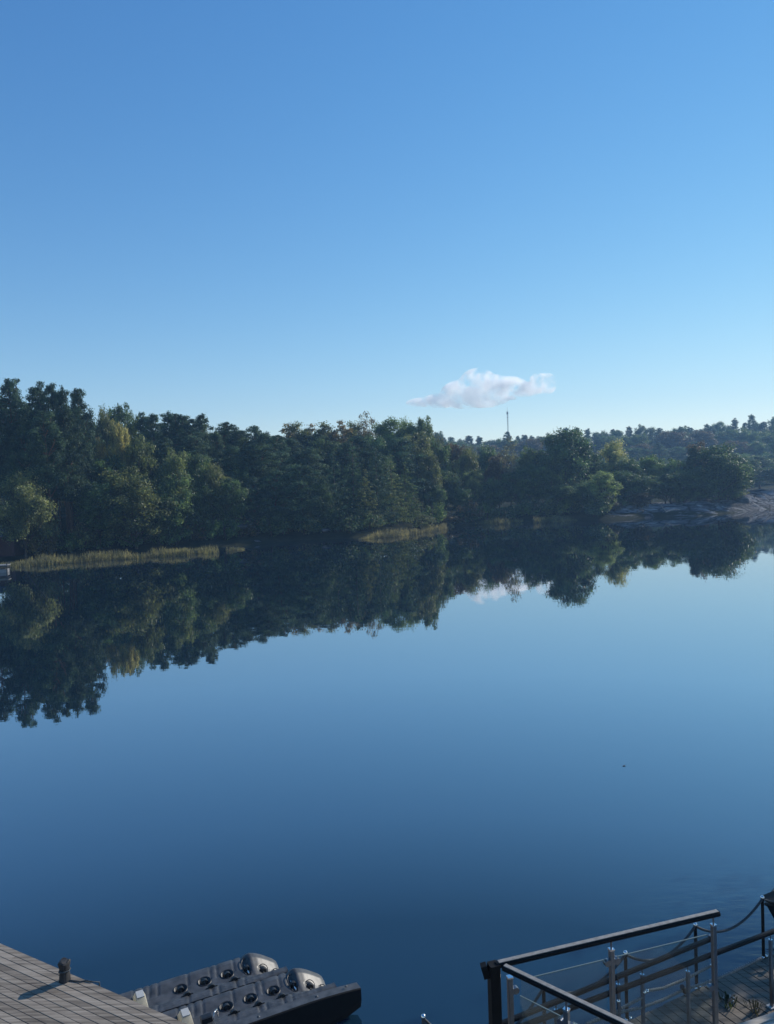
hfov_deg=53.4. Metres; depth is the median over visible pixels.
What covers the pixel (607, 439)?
broadleaf tree
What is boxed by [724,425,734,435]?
broadleaf tree
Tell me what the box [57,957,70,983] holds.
mooring post
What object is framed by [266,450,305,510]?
pine tree
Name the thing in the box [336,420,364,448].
birch tree
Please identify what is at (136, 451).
broadleaf tree
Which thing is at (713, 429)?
pine tree
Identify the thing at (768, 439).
broadleaf tree
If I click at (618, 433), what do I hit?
broadleaf tree
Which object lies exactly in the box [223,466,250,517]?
broadleaf tree
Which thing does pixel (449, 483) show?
broadleaf tree
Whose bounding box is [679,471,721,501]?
broadleaf tree
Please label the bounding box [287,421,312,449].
birch tree
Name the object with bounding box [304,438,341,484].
broadleaf tree
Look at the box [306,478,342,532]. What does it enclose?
broadleaf tree
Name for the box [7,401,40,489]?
pine tree
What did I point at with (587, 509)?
bush
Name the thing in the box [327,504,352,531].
bush
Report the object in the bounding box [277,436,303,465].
pine tree
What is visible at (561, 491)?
broadleaf tree
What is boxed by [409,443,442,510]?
broadleaf tree
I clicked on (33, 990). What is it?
wooden dock
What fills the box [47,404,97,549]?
pine tree
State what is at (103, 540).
bush
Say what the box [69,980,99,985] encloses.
mooring line
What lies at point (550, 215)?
sky
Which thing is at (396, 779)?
water
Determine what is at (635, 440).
broadleaf tree
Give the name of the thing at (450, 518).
bush
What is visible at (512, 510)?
bush
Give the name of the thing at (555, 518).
reeds
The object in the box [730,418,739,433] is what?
pine tree
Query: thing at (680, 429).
broadleaf tree
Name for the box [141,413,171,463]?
pine tree
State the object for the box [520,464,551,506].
broadleaf tree
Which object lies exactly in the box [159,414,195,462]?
pine tree
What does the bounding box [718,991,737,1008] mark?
weed
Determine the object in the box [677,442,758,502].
broadleaf tree
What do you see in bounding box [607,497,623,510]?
bush
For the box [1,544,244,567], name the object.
reeds
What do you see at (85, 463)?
pine tree
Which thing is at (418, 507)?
spruce tree
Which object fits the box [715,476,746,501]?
broadleaf tree
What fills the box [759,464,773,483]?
broadleaf tree
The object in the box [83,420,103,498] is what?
pine tree
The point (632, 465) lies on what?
broadleaf tree
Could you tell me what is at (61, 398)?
pine tree
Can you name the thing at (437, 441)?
broadleaf tree
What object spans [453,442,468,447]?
broadleaf tree
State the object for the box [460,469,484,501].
broadleaf tree
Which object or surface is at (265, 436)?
pine tree
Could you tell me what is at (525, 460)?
broadleaf tree
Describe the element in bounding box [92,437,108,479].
broadleaf tree
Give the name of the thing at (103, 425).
broadleaf tree
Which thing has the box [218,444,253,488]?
pine tree
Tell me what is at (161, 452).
pine tree
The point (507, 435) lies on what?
pine tree
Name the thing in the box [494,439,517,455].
broadleaf tree
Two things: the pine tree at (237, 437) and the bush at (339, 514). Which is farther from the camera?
the pine tree at (237, 437)
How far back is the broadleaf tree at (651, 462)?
167.81 m
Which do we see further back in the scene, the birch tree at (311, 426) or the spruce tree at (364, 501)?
the birch tree at (311, 426)
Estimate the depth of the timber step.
9.67 m
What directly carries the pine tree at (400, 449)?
on the ground at (239, 540)
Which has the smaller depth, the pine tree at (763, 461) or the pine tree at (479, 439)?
the pine tree at (763, 461)
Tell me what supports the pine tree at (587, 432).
on the ground at (239, 540)
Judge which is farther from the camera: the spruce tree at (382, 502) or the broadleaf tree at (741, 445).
the broadleaf tree at (741, 445)
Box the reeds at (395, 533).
[359,522,453,539]
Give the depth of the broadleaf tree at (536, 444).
374.36 m
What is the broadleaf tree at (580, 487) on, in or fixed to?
on the ground at (239, 540)
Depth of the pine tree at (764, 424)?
427.58 m
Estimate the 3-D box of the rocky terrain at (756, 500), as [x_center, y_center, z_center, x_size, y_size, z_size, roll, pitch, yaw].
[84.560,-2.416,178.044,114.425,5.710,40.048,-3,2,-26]
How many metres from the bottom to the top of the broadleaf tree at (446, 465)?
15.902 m
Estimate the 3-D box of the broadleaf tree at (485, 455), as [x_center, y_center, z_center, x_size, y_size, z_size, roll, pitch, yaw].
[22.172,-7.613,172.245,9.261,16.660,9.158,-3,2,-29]
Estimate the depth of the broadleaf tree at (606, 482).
149.67 m
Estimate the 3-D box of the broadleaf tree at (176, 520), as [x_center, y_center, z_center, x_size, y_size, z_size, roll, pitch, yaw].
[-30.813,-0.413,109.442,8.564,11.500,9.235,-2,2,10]
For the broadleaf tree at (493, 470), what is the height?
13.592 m
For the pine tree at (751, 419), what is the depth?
425.91 m
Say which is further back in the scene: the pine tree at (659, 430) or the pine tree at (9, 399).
the pine tree at (659, 430)
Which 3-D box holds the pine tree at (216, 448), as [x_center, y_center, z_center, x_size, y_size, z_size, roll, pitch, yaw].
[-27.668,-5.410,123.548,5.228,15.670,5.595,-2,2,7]
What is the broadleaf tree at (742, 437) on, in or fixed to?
on the ground at (239, 540)
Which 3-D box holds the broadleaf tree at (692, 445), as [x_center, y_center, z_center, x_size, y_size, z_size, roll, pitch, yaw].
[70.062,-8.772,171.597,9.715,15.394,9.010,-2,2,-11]
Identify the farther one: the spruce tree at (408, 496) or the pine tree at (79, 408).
the spruce tree at (408, 496)
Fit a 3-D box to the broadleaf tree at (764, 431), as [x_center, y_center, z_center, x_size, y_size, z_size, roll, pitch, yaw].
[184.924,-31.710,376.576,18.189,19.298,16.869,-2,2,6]
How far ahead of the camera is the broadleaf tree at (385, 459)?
138.20 m
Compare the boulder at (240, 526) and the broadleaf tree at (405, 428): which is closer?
the boulder at (240, 526)
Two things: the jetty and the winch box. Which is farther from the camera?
the jetty
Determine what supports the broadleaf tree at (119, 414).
on the ground at (239, 540)
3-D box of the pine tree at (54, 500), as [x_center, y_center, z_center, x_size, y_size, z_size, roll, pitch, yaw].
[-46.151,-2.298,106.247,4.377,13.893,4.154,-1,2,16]
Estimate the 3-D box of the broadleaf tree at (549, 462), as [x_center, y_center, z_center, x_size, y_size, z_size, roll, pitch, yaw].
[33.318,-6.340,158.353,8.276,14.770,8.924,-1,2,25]
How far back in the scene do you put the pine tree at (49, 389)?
109.91 m
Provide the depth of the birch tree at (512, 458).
157.46 m
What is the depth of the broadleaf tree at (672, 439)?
371.83 m
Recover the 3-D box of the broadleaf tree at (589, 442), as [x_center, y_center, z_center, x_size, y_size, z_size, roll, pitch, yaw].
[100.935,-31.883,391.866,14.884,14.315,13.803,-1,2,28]
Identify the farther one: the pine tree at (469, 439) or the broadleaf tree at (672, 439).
the pine tree at (469, 439)
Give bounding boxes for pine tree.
[0,378,28,464]
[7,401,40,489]
[14,381,54,495]
[17,410,71,555]
[38,381,63,525]
[46,448,61,524]
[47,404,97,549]
[51,385,72,530]
[64,430,92,511]
[67,388,96,505]
[79,443,95,497]
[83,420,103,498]
[129,412,154,441]
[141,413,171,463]
[147,437,180,477]
[159,410,175,446]
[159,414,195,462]
[173,415,199,451]
[176,431,221,525]
[190,413,214,468]
[205,430,227,477]
[211,422,242,458]
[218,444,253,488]
[223,426,252,459]
[232,442,285,487]
[240,424,261,459]
[250,431,271,471]
[262,435,293,472]
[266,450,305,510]
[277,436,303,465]
[287,446,340,497]
[302,433,330,457]
[327,441,366,503]
[329,435,386,506]
[379,437,430,505]
[447,437,455,442]
[463,435,474,444]
[474,436,484,446]
[502,431,511,439]
[518,435,527,443]
[584,428,592,440]
[624,426,632,437]
[653,428,663,441]
[679,441,705,461]
[686,427,693,437]
[686,445,704,471]
[703,424,711,432]
[710,426,716,432]
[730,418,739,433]
[740,422,751,432]
[747,414,756,432]
[750,456,773,488]
[759,422,771,432]
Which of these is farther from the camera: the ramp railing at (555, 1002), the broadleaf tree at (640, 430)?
the broadleaf tree at (640, 430)
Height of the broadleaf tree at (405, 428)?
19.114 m
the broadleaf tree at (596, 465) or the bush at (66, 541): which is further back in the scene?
the broadleaf tree at (596, 465)
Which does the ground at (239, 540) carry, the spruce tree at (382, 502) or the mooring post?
the spruce tree at (382, 502)
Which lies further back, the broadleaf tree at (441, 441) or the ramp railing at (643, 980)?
the broadleaf tree at (441, 441)
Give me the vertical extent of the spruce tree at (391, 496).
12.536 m
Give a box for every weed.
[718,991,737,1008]
[743,999,762,1015]
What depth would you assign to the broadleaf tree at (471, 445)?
389.99 m
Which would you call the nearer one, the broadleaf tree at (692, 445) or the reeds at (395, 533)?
the reeds at (395, 533)
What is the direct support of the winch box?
attached to the drive on float at (298, 996)
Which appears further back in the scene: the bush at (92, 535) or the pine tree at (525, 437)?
the pine tree at (525, 437)
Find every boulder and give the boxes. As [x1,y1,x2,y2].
[223,523,247,528]
[321,528,330,531]
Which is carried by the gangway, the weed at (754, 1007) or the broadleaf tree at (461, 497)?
the weed at (754, 1007)
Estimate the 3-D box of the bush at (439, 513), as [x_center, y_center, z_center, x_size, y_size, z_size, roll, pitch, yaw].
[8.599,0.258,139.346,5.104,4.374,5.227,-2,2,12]
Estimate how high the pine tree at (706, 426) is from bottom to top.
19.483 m
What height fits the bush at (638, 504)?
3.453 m
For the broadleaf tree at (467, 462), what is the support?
on the ground at (239, 540)
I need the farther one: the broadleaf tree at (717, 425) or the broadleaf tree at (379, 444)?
the broadleaf tree at (717, 425)
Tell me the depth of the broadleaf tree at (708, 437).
375.71 m
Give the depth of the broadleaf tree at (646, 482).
155.38 m
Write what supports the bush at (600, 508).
on the ground at (239, 540)
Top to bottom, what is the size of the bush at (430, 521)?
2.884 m
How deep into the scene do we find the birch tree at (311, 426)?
151.73 m
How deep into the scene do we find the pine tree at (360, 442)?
136.69 m
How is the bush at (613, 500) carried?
on the ground at (239, 540)
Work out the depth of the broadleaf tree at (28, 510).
95.56 m
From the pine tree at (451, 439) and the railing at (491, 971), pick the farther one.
the pine tree at (451, 439)
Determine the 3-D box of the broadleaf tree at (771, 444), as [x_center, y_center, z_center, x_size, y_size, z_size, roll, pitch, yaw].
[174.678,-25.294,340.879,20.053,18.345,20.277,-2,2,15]
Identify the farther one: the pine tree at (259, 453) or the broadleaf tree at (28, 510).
the pine tree at (259, 453)
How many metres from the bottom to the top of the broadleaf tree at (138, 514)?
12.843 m
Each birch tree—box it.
[274,423,297,452]
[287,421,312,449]
[299,423,329,443]
[314,420,336,441]
[326,420,352,449]
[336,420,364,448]
[356,413,367,443]
[358,411,376,440]
[498,436,519,505]
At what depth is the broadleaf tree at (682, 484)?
160.07 m
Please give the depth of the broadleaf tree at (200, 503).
110.92 m
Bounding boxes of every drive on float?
[119,953,287,1012]
[162,968,361,1023]
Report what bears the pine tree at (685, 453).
on the ground at (239, 540)
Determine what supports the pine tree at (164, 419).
on the ground at (239, 540)
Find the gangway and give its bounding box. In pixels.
[629,954,773,1023]
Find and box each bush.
[19,532,56,555]
[40,519,60,553]
[56,533,88,551]
[67,523,101,551]
[86,532,114,549]
[147,521,169,543]
[194,513,223,539]
[212,512,240,539]
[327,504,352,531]
[333,513,364,533]
[355,508,384,529]
[412,513,435,527]
[422,501,446,522]
[440,511,464,523]
[484,506,517,519]
[498,505,527,516]
[581,501,606,516]
[588,494,618,512]
[590,505,606,514]
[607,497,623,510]
[617,493,634,505]
[632,493,650,508]
[723,493,744,499]
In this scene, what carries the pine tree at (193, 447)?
on the ground at (239, 540)
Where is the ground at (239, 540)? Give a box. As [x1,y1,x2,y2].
[0,467,773,561]
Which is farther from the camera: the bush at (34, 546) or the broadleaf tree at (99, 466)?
the broadleaf tree at (99, 466)
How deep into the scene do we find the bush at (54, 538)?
100.00 m
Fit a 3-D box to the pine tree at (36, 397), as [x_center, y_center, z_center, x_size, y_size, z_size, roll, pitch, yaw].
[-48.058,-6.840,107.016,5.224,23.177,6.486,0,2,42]
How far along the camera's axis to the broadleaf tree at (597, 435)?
424.96 m
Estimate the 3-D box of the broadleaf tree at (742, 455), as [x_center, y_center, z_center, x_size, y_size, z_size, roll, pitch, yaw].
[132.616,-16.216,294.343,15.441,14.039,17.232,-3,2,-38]
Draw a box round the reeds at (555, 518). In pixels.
[475,515,577,524]
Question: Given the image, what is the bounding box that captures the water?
[0,509,773,1023]
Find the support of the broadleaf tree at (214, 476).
on the ground at (239, 540)
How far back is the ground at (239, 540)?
119.30 m
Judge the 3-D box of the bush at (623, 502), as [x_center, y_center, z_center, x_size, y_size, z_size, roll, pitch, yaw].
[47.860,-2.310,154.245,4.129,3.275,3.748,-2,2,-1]
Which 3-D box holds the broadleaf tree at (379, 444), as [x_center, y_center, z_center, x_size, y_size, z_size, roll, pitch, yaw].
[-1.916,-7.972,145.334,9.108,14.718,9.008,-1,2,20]
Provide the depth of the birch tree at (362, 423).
158.34 m
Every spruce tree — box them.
[337,438,374,524]
[352,469,386,529]
[358,448,400,524]
[375,454,413,524]
[390,462,423,519]
[403,490,425,517]
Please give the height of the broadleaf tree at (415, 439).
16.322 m
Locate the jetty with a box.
[0,561,9,572]
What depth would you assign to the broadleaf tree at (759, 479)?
239.09 m
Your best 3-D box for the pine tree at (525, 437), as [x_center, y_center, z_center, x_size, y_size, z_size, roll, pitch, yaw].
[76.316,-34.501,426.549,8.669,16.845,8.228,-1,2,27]
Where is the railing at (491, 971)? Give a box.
[480,909,720,1023]
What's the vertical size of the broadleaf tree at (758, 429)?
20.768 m
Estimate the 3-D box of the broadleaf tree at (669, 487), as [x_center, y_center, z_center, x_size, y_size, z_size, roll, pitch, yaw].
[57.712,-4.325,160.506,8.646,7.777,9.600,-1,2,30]
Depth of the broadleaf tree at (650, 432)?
424.99 m
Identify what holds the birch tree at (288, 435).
on the ground at (239, 540)
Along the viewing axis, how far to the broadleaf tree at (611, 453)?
170.79 m
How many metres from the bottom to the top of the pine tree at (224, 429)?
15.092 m
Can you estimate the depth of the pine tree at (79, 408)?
106.69 m
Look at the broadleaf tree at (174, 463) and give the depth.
108.84 m
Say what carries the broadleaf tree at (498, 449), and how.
on the ground at (239, 540)
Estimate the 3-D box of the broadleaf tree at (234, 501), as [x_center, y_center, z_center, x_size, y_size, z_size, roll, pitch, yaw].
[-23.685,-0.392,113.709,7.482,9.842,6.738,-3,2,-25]
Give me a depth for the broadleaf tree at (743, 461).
164.12 m
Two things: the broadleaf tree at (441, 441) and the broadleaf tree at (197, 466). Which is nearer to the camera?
the broadleaf tree at (197, 466)
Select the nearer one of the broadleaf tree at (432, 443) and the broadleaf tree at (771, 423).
the broadleaf tree at (432, 443)
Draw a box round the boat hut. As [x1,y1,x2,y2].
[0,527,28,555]
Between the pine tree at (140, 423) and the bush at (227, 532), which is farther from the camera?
the pine tree at (140, 423)
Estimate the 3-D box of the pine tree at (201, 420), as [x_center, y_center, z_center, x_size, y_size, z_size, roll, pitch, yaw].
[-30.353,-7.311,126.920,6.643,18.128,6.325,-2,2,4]
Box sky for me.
[0,0,773,446]
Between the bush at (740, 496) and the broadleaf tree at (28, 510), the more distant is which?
the bush at (740, 496)
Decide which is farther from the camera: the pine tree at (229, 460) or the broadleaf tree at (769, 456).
the broadleaf tree at (769, 456)
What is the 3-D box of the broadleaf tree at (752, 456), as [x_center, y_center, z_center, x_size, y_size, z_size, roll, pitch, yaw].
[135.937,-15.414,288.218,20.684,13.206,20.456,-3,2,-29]
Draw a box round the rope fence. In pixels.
[421,895,773,1023]
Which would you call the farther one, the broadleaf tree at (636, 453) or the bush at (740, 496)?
the broadleaf tree at (636, 453)
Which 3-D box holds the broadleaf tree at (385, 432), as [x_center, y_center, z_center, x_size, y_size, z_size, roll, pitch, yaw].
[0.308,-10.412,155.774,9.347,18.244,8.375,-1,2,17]
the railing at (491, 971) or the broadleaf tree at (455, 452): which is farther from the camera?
the broadleaf tree at (455, 452)
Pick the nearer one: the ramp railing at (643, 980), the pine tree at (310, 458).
the ramp railing at (643, 980)
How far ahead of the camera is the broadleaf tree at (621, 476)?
156.05 m
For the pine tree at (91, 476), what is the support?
on the ground at (239, 540)
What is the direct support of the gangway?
in the water
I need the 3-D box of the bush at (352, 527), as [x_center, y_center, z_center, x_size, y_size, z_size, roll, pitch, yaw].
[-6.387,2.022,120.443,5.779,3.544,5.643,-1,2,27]
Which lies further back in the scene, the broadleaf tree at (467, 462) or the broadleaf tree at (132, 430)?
the broadleaf tree at (467, 462)
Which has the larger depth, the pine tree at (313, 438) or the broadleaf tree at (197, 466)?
the pine tree at (313, 438)
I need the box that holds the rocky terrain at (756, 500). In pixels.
[605,489,773,517]
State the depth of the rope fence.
10.46 m
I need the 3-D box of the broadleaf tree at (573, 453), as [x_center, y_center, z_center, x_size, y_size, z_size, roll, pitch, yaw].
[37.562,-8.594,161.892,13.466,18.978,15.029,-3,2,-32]
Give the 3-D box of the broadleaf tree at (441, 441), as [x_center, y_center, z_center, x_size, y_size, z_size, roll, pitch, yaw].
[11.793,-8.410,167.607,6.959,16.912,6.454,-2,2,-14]
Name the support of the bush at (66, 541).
on the ground at (239, 540)
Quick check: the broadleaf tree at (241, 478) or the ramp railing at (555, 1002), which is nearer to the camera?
the ramp railing at (555, 1002)
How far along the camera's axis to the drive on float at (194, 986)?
11.32 m
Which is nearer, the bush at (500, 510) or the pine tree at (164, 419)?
the pine tree at (164, 419)
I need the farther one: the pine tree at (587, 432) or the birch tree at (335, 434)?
the pine tree at (587, 432)
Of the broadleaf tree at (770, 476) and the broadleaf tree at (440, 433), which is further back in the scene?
the broadleaf tree at (440, 433)
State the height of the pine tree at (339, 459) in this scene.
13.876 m
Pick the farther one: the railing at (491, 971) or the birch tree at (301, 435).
the birch tree at (301, 435)
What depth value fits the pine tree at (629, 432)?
426.65 m
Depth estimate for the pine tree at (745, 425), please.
427.36 m
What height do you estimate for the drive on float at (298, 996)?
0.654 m
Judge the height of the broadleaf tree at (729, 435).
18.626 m
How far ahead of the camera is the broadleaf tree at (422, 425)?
155.87 m
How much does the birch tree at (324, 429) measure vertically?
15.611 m
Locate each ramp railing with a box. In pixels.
[502,934,762,1023]
[520,928,773,1023]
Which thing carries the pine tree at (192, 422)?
on the ground at (239, 540)
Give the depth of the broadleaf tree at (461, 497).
148.81 m
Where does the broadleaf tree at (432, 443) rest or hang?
on the ground at (239, 540)
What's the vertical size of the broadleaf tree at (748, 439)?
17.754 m
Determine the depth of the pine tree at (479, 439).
426.83 m
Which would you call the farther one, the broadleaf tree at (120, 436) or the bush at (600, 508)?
the bush at (600, 508)
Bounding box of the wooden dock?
[0,943,185,1023]
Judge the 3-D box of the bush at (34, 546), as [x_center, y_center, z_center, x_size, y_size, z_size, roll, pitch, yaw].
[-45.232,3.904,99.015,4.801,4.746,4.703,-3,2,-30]
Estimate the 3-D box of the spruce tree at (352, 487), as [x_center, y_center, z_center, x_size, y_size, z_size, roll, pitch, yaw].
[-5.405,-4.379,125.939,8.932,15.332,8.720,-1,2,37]
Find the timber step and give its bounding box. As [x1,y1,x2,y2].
[740,1012,773,1023]
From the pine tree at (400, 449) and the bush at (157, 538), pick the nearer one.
the bush at (157, 538)
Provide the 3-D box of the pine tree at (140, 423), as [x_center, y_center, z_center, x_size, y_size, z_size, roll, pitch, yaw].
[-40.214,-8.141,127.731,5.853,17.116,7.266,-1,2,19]
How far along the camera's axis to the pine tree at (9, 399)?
107.83 m
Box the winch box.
[200,1008,218,1023]
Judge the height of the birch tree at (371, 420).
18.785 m
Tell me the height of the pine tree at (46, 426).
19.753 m
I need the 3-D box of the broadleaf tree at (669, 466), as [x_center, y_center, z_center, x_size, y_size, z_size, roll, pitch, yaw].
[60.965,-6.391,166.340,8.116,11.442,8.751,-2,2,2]
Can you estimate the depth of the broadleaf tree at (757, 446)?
334.45 m
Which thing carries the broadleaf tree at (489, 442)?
on the ground at (239, 540)
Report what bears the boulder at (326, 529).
on the ground at (239, 540)
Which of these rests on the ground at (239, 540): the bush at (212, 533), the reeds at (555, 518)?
the bush at (212, 533)
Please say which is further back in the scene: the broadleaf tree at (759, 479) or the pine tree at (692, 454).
the broadleaf tree at (759, 479)
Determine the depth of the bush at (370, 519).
122.33 m
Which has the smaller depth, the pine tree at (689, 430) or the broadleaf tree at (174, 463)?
the broadleaf tree at (174, 463)
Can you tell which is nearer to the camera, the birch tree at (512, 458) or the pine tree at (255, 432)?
the pine tree at (255, 432)
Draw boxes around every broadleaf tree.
[0,464,60,558]
[87,463,181,548]
[89,405,114,458]
[89,455,129,538]
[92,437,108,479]
[106,402,131,448]
[108,418,131,472]
[113,434,161,538]
[123,410,139,444]
[147,469,198,543]
[152,446,193,530]
[181,480,225,538]
[184,451,212,488]
[203,462,233,537]
[204,476,250,537]
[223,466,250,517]
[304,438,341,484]
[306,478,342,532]
[361,431,398,471]
[362,453,397,490]
[370,416,404,455]
[396,415,412,438]
[402,431,431,501]
[406,415,435,450]
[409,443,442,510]
[414,431,438,508]
[418,479,448,509]
[426,428,444,464]
[433,431,443,440]
[433,442,452,506]
[436,437,452,472]
[440,470,464,512]
[444,442,468,470]
[448,487,476,510]
[451,444,485,501]
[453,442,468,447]
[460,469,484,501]
[467,444,477,450]
[470,445,500,454]
[476,442,502,485]
[482,439,495,445]
[483,454,513,507]
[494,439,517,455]
[514,443,540,502]
[519,438,545,450]
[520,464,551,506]
[530,427,595,486]
[533,447,567,503]
[540,484,584,513]
[568,482,594,507]
[577,450,605,503]
[583,470,622,500]
[584,437,593,451]
[591,431,603,442]
[593,435,624,450]
[596,436,630,474]
[611,430,625,440]
[611,456,651,480]
[612,470,642,498]
[620,447,649,461]
[620,475,662,500]
[621,433,651,452]
[634,424,646,434]
[638,454,666,503]
[642,427,657,442]
[646,472,683,503]
[653,457,685,503]
[656,430,693,451]
[665,467,704,502]
[671,425,689,438]
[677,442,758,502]
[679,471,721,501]
[681,438,709,498]
[688,430,720,447]
[711,421,725,432]
[714,429,741,447]
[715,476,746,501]
[721,440,753,455]
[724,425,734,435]
[728,458,757,499]
[730,453,750,458]
[737,426,751,448]
[741,431,768,443]
[742,458,771,489]
[743,453,773,474]
[745,440,773,458]
[749,429,770,443]
[750,433,773,446]
[752,422,763,431]
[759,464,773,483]
[761,452,773,460]
[762,442,773,451]
[767,417,773,431]
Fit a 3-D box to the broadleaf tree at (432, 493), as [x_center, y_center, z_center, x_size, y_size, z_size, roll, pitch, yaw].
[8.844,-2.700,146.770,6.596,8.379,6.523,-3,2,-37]

